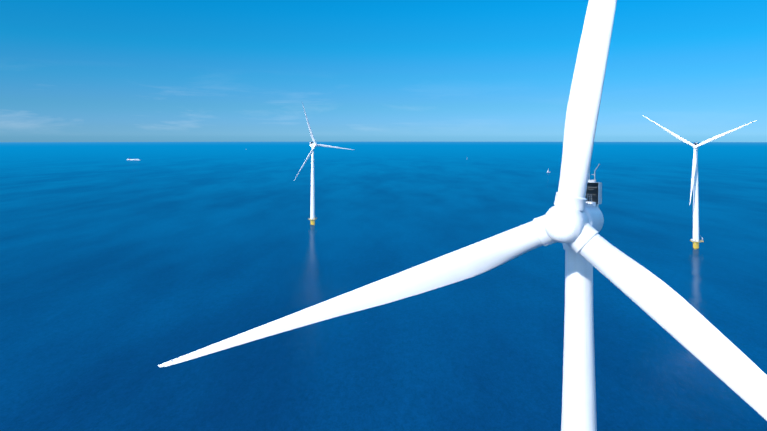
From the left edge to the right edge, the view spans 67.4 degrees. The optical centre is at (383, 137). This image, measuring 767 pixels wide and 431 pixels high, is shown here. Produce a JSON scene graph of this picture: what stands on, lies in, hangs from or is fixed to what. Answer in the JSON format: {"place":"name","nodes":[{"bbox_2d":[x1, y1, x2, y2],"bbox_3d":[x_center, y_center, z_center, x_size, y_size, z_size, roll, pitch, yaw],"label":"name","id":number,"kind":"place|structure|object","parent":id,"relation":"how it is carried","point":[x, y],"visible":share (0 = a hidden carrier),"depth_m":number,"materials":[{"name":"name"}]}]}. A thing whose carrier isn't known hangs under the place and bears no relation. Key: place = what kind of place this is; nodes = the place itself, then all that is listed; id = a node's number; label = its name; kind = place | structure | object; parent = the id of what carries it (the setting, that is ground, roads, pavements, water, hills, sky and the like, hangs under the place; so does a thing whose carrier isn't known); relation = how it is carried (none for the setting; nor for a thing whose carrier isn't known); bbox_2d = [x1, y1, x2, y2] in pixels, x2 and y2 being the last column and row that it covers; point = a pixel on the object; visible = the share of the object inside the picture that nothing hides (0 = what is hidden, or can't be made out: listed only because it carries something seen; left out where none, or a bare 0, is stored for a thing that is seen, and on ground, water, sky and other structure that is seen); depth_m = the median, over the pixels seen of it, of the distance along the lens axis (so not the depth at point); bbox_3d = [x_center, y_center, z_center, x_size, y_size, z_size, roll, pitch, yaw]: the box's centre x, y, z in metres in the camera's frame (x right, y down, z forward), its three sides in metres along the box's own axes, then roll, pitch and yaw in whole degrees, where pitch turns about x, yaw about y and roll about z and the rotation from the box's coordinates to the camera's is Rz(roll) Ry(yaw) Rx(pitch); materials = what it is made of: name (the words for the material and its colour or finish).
{"place":"outdoors","nodes":[
{"label":"outdoors","id":0,"kind":"place"},
{"bbox_2d":[0,142,766,430],"bbox_3d":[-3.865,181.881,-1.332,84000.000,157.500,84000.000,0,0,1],"label":"sea","id":1,"kind":"structure","parent":0,"point":[122,277],"depth_m":402.37,"materials":[{"name":"liquid"}]},
{"bbox_2d":[294,103,353,224],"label":"turbine","id":2,"kind":"object","parent":1,"relation":"on","point":[312,218],"visible":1,"depth_m":679.26,"materials":[{"name":"white paint"}]},
{"bbox_2d":[158,0,766,430],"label":"turbine","id":3,"kind":"object","parent":1,"relation":"in","point":[572,220],"visible":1,"depth_m":54.76,"materials":[{"name":"white paint"}]},
{"bbox_2d":[643,115,756,248],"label":"turbine","id":4,"kind":"object","parent":1,"relation":"on","point":[694,187],"visible":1,"depth_m":533.63,"materials":[{"name":"white paint"}]},
{"bbox_2d":[0,0,766,141],"label":"sky","id":5,"kind":"structure","parent":0,"point":[71,70],"materials":[{"name":"blue"}]}
]}

